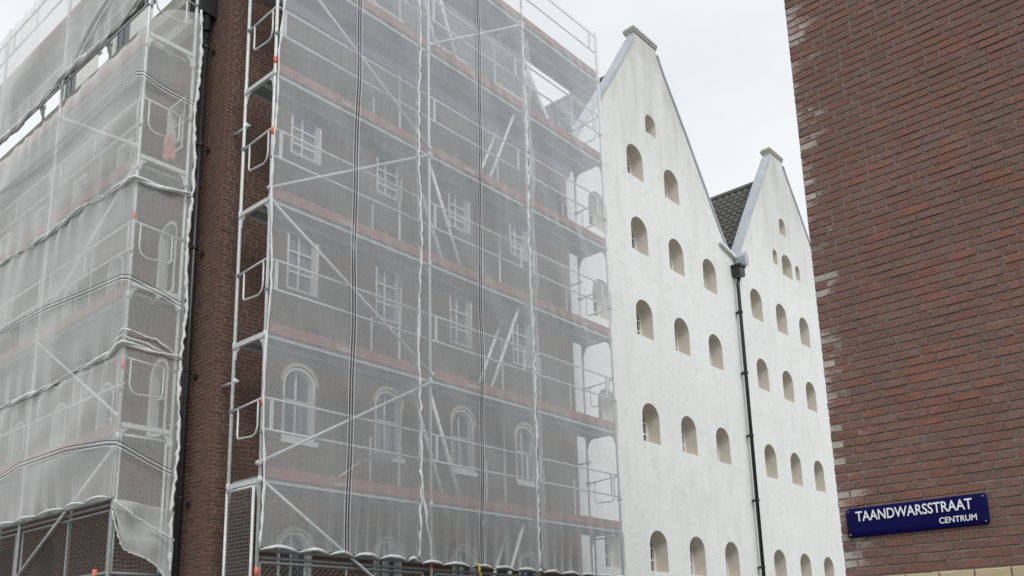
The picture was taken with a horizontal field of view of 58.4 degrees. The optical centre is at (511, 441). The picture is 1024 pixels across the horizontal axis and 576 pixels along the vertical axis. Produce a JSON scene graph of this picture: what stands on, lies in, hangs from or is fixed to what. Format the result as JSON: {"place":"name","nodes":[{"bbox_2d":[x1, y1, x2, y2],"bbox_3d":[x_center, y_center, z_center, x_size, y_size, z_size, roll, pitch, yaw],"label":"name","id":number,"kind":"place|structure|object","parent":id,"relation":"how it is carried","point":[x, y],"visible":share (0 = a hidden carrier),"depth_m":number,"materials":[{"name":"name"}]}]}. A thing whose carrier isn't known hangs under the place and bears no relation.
{"place":"outdoors","nodes":[
{"label":"outdoors","id":0,"kind":"place"},
{"bbox_2d":[0,0,809,238],"label":"sky","id":1,"kind":"structure","parent":0,"point":[726,64],"materials":[{"name":"white"}]},
{"bbox_2d":[784,0,1023,575],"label":"brick building","id":2,"kind":"structure","parent":0,"point":[910,118],"depth_m":6.39,"materials":[{"name":"brown brick"}]},
{"bbox_2d":[846,493,989,537],"bbox_3d":[2.698,0.505,6.148,0.915,0.203,0.034,-13,-17,40],"label":"street sign","id":3,"kind":"object","parent":2,"relation":"attached to","point":[943,513],"visible":1,"depth_m":6.12,"materials":[{"name":"blue metal"}]},
{"label":"ground","id":4,"kind":"structure","parent":0,"visible":0},
{"bbox_2d":[0,0,198,575],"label":"scaffold","id":5,"kind":"object","parent":4,"relation":"on","point":[163,66],"visible":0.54,"depth_m":13.44,"materials":[{"name":"metal"}]},
{"bbox_2d":[0,533,16,575],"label":"fence","id":6,"kind":"object","parent":5,"relation":"attached to","point":[9,536],"visible":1,"depth_m":14.01,"materials":[{"name":"metal"}]},
{"bbox_2d":[19,509,109,575],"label":"fence","id":7,"kind":"object","parent":5,"relation":"attached to","point":[66,549],"visible":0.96,"depth_m":12.67,"materials":[{"name":"metal"}]},
{"bbox_2d":[0,0,141,143],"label":"scaffold net","id":8,"kind":"object","parent":5,"relation":"attached to","point":[20,43],"visible":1,"depth_m":16.09,"materials":[{"name":"white fabric"}]},
{"bbox_2d":[0,346,182,571],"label":"scaffold net","id":9,"kind":"object","parent":5,"relation":"attached to","point":[38,463],"visible":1,"depth_m":13.35,"materials":[{"name":"grey fabric"}]},
{"bbox_2d":[0,180,193,408],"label":"scaffold net","id":10,"kind":"object","parent":5,"relation":"attached to","point":[67,268],"visible":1,"depth_m":13.87,"materials":[{"name":"grey fabric"}]},
{"bbox_2d":[0,10,203,266],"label":"scaffold net","id":11,"kind":"object","parent":5,"relation":"attached to","point":[72,145],"visible":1,"depth_m":14.50,"materials":[{"name":"grey fabric"}]},
{"bbox_2d":[163,134,175,160],"bbox_3d":[-5.104,-4.381,13.656,0.040,0.456,0.200,-13,-17,40],"label":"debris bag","id":12,"kind":"object","parent":11,"relation":"hanging from","point":[169,150],"visible":0.91,"depth_m":13.65,"materials":[{"name":"pink plastic"}]},
{"bbox_2d":[110,433,167,575],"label":"fence","id":13,"kind":"object","parent":5,"relation":"attached to","point":[163,474],"visible":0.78,"depth_m":12.29,"materials":[{"name":"metal"}]},
{"bbox_2d":[112,498,174,575],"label":"scaffold net","id":14,"kind":"object","parent":5,"relation":"attached to","point":[133,520],"visible":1,"depth_m":12.11,"materials":[{"name":"grey fabric"}]},
{"bbox_2d":[0,0,581,575],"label":"brick warehouse","id":15,"kind":"structure","parent":4,"relation":"on","point":[374,530],"depth_m":15.03,"materials":[{"name":"brick"}]},
{"bbox_2d":[10,421,22,461],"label":"window","id":16,"kind":"structure","parent":15,"relation":"in","point":[20,421],"depth_m":17.40,"materials":[{"name":"grey glass"}]},
{"bbox_2d":[95,382,113,429],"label":"window","id":17,"kind":"structure","parent":15,"relation":"in","point":[102,415],"depth_m":15.16,"materials":[{"name":"white paint"}]},
{"bbox_2d":[106,253,123,293],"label":"window","id":18,"kind":"structure","parent":15,"relation":"in","point":[116,262],"depth_m":15.70,"materials":[{"name":"white paint"}]},
{"bbox_2d":[116,138,132,169],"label":"window","id":19,"kind":"structure","parent":15,"relation":"in","point":[121,157],"depth_m":16.22,"materials":[{"name":"grey glass"}]},
{"bbox_2d":[146,357,168,436],"bbox_3d":[-5.282,-0.646,13.902,0.580,1.250,0.178,-13,-17,40],"label":"window","id":20,"kind":"structure","parent":15,"relation":"in","point":[157,410],"depth_m":14.01,"materials":[{"name":"grey glass"}]},
{"bbox_2d":[155,220,177,298],"bbox_3d":[-5.340,-2.846,14.416,0.580,1.270,0.178,-13,-17,40],"label":"window","id":21,"kind":"structure","parent":15,"relation":"in","point":[165,272],"depth_m":14.53,"materials":[{"name":"white paint"}]},
{"bbox_2d":[166,95,185,151],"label":"window","id":22,"kind":"structure","parent":15,"relation":"in","point":[179,107],"depth_m":15.07,"materials":[{"name":"grey glass"}]},
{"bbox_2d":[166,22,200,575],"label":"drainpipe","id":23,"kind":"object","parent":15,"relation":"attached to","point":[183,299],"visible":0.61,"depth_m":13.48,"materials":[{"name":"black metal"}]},
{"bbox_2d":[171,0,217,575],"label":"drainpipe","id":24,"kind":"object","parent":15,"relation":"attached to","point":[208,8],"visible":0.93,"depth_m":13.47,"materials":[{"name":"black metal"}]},
{"bbox_2d":[277,531,311,575],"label":"window","id":25,"kind":"structure","parent":15,"relation":"in","point":[295,540],"depth_m":13.54,"materials":[{"name":"white paint"}]},
{"bbox_2d":[280,367,318,447],"bbox_3d":[-3.262,-0.523,13.963,0.220,1.225,0.670,-13,-17,40],"label":"window","id":26,"kind":"structure","parent":15,"relation":"in","point":[298,384],"depth_m":14.05,"materials":[{"name":"grey glass"}]},
{"bbox_2d":[286,233,318,297],"bbox_3d":[-3.363,-2.808,14.512,0.178,1.040,0.600,-13,-17,40],"label":"window","id":27,"kind":"structure","parent":15,"relation":"in","point":[300,253],"depth_m":14.59,"materials":[{"name":"white paint"}]},
{"bbox_2d":[290,115,321,165],"bbox_3d":[-3.420,-4.960,15.015,0.178,0.820,0.600,-13,-17,40],"label":"window","id":28,"kind":"structure","parent":15,"relation":"in","point":[311,134],"depth_m":15.10,"materials":[{"name":"white glass"}]},
{"bbox_2d":[373,540,401,575],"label":"window","id":29,"kind":"structure","parent":15,"relation":"in","point":[384,548],"depth_m":14.85,"materials":[{"name":"white paint"}]},
{"bbox_2d":[375,267,401,325],"bbox_3d":[-2.184,-2.532,15.831,0.178,1.040,0.600,-13,-17,40],"label":"window","id":30,"kind":"structure","parent":15,"relation":"in","point":[386,282],"depth_m":15.92,"materials":[{"name":"grey glass"}]},
{"bbox_2d":[377,157,401,202],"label":"window","id":31,"kind":"structure","parent":15,"relation":"in","point":[389,172],"depth_m":16.42,"materials":[{"name":"white glass"}]},
{"bbox_2d":[374,390,405,463],"bbox_3d":[-2.083,-0.246,15.281,0.220,1.225,0.670,-13,-17,40],"label":"window","id":32,"kind":"structure","parent":15,"relation":"in","point":[385,438],"depth_m":15.37,"materials":[{"name":"grey glass"}]},
{"bbox_2d":[448,193,470,234],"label":"window","id":33,"kind":"structure","parent":15,"relation":"in","point":[458,206],"depth_m":17.74,"materials":[{"name":"white glass"}]},
{"bbox_2d":[449,295,471,348],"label":"window","id":34,"kind":"structure","parent":15,"relation":"in","point":[460,310],"depth_m":17.24,"materials":[{"name":"grey glass"}]},
{"bbox_2d":[452,548,475,574],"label":"window","id":35,"kind":"structure","parent":15,"relation":"in","point":[461,555],"depth_m":16.21,"materials":[{"name":"white paint"}]},
{"bbox_2d":[451,409,477,477],"bbox_3d":[-0.918,0.027,16.585,0.220,1.225,0.670,-13,-17,40],"label":"window","id":36,"kind":"structure","parent":15,"relation":"in","point":[462,427],"depth_m":16.68,"materials":[{"name":"grey glass"}]},
{"bbox_2d":[509,223,527,260],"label":"window","id":37,"kind":"structure","parent":15,"relation":"in","point":[517,235],"depth_m":19.03,"materials":[{"name":"white glass"}]},
{"bbox_2d":[512,319,530,367],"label":"window","id":38,"kind":"structure","parent":15,"relation":"in","point":[521,331],"depth_m":18.53,"materials":[{"name":"grey glass"}]},
{"bbox_2d":[515,425,538,487],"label":"window","id":39,"kind":"structure","parent":15,"relation":"in","point":[524,438],"depth_m":17.97,"materials":[{"name":"grey glass"}]},
{"bbox_2d":[519,555,537,575],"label":"window","id":40,"kind":"structure","parent":15,"relation":"in","point":[529,561],"depth_m":17.51,"materials":[{"name":"white paint"}]},
{"bbox_2d":[544,25,760,575],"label":"white gabled building","id":41,"kind":"structure","parent":4,"relation":"on","point":[685,466],"depth_m":22.84,"materials":[{"name":"paint"}]},
{"bbox_2d":[588,200,595,226],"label":"window","id":42,"kind":"structure","parent":41,"relation":"in","point":[591,221],"depth_m":21.82,"materials":[{"name":"grey glass"}]},
{"bbox_2d":[593,287,599,316],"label":"window","id":43,"kind":"structure","parent":41,"relation":"in","point":[596,307],"depth_m":21.32,"materials":[{"name":"grey glass"}]},
{"bbox_2d":[598,395,604,419],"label":"window","id":44,"kind":"structure","parent":41,"relation":"in","point":[600,402],"depth_m":20.74,"materials":[{"name":"white paint"}]},
{"bbox_2d":[605,535,612,567],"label":"window","id":45,"kind":"structure","parent":41,"relation":"in","point":[607,542],"depth_m":20.02,"materials":[{"name":"white paint"}]},
{"bbox_2d":[627,156,631,174],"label":"window","id":46,"kind":"structure","parent":41,"relation":"in","point":[628,161],"depth_m":23.58,"materials":[{"name":"grey glass"}]},
{"bbox_2d":[631,226,636,250],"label":"window","id":47,"kind":"structure","parent":41,"relation":"in","point":[632,231],"depth_m":23.12,"materials":[{"name":"white paint"}]},
{"bbox_2d":[636,308,641,334],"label":"window","id":48,"kind":"structure","parent":41,"relation":"in","point":[639,331],"depth_m":22.62,"materials":[{"name":"grey glass"}]},
{"bbox_2d":[642,410,647,441],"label":"window","id":49,"kind":"structure","parent":41,"relation":"in","point":[645,429],"depth_m":22.02,"materials":[{"name":"white paint"}]},
{"bbox_2d":[650,537,655,570],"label":"window","id":50,"kind":"structure","parent":41,"relation":"in","point":[652,547],"depth_m":21.33,"materials":[{"name":"white paint"}]},
{"bbox_2d":[664,181,667,197],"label":"window","id":51,"kind":"structure","parent":41,"relation":"in","point":[666,195],"depth_m":24.86,"materials":[{"name":"white paint"}]},
{"bbox_2d":[669,250,672,269],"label":"window","id":52,"kind":"structure","parent":41,"relation":"in","point":[670,256],"depth_m":24.40,"materials":[{"name":"white paint"}]},
{"bbox_2d":[674,327,678,350],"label":"window","id":53,"kind":"structure","parent":41,"relation":"in","point":[676,337],"depth_m":23.90,"materials":[{"name":"white paint"}]},
{"bbox_2d":[681,424,685,451],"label":"window","id":54,"kind":"structure","parent":41,"relation":"in","point":[682,429],"depth_m":23.30,"materials":[{"name":"white paint"}]},
{"bbox_2d":[690,544,693,574],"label":"window","id":55,"kind":"structure","parent":41,"relation":"in","point":[691,551],"depth_m":22.60,"materials":[{"name":"white paint"}]},
{"bbox_2d":[709,346,711,365],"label":"window","id":56,"kind":"structure","parent":41,"relation":"in","point":[709,346],"depth_m":25.17,"materials":[{"name":"white paint"}]},
{"bbox_2d":[716,437,719,461],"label":"window","id":57,"kind":"structure","parent":41,"relation":"in","point":[716,437],"depth_m":24.57,"materials":[{"name":"white paint"}]},
{"bbox_2d":[718,241,735,259],"bbox_3d":[6.311,-5.389,26.377,0.096,0.360,1.300,-13,-17,40],"label":"gutter flashing","id":58,"kind":"object","parent":41,"relation":"attached to","point":[727,249],"visible":0.61,"depth_m":26.18,"materials":[{"name":"white paint"}]},
{"bbox_2d":[725,550,728,575],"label":"window","id":59,"kind":"structure","parent":41,"relation":"in","point":[725,550],"depth_m":23.89,"materials":[{"name":"white paint"}]},
{"bbox_2d":[730,251,765,575],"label":"downpipe","id":60,"kind":"object","parent":41,"relation":"attached to","point":[739,266],"visible":1,"depth_m":25.47,"materials":[{"name":"metal"}]},
{"bbox_2d":[710,147,845,575],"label":"white gabled building","id":61,"kind":"structure","parent":4,"relation":"on","point":[760,221],"depth_m":28.20,"materials":[{"name":"paint"}]},
{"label":"pavement","id":62,"kind":"structure","parent":0,"visible":0},
{"bbox_2d":[221,0,624,575],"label":"scaffold","id":63,"kind":"object","parent":62,"relation":"on","point":[382,33],"visible":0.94,"depth_m":15.55,"materials":[{"name":"metal"}]},
{"bbox_2d":[222,485,254,575],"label":"fence","id":64,"kind":"object","parent":63,"relation":"attached to","point":[225,540],"visible":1,"depth_m":11.95,"materials":[{"name":"metal"}]},
{"bbox_2d":[258,0,422,561],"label":"scaffold net","id":65,"kind":"object","parent":63,"relation":"attached to","point":[352,360],"visible":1,"depth_m":13.28,"materials":[{"name":"white fabric"}]},
{"bbox_2d":[259,561,423,575],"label":"fence","id":66,"kind":"object","parent":63,"relation":"attached to","point":[284,564],"visible":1,"depth_m":12.46,"materials":[{"name":"metal"}]},
{"bbox_2d":[338,452,397,476],"bbox_3d":[-2.198,0.396,13.830,0.360,0.510,1.000,-13,-17,40],"label":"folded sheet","id":67,"kind":"object","parent":63,"relation":"on","point":[382,458],"visible":0.84,"depth_m":14.10,"materials":[{"name":"grey fabric"}]},
{"bbox_2d":[433,573,477,575],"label":"fence","id":68,"kind":"object","parent":63,"relation":"attached to","point":[440,574],"visible":1,"depth_m":14.21,"materials":[{"name":"metal"}]},
{"bbox_2d":[419,0,541,572],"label":"scaffold net","id":69,"kind":"object","parent":63,"relation":"attached to","point":[481,330],"visible":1,"depth_m":16.13,"materials":[{"name":"white fabric"}]},
{"bbox_2d":[474,563,481,575],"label":"rope knot","id":70,"kind":"object","parent":69,"relation":"attached to","point":[479,569],"visible":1,"depth_m":14.53,"materials":[{"name":"yellow fabric"}]},
{"bbox_2d":[526,0,625,575],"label":"scaffold net","id":71,"kind":"object","parent":63,"relation":"attached to","point":[594,37],"visible":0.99,"depth_m":18.86,"materials":[{"name":"grey fabric"}]},
{"bbox_2d":[594,536,621,575],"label":"fence","id":72,"kind":"object","parent":63,"relation":"attached to","point":[595,553],"visible":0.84,"depth_m":18.18,"materials":[{"name":"metal"}]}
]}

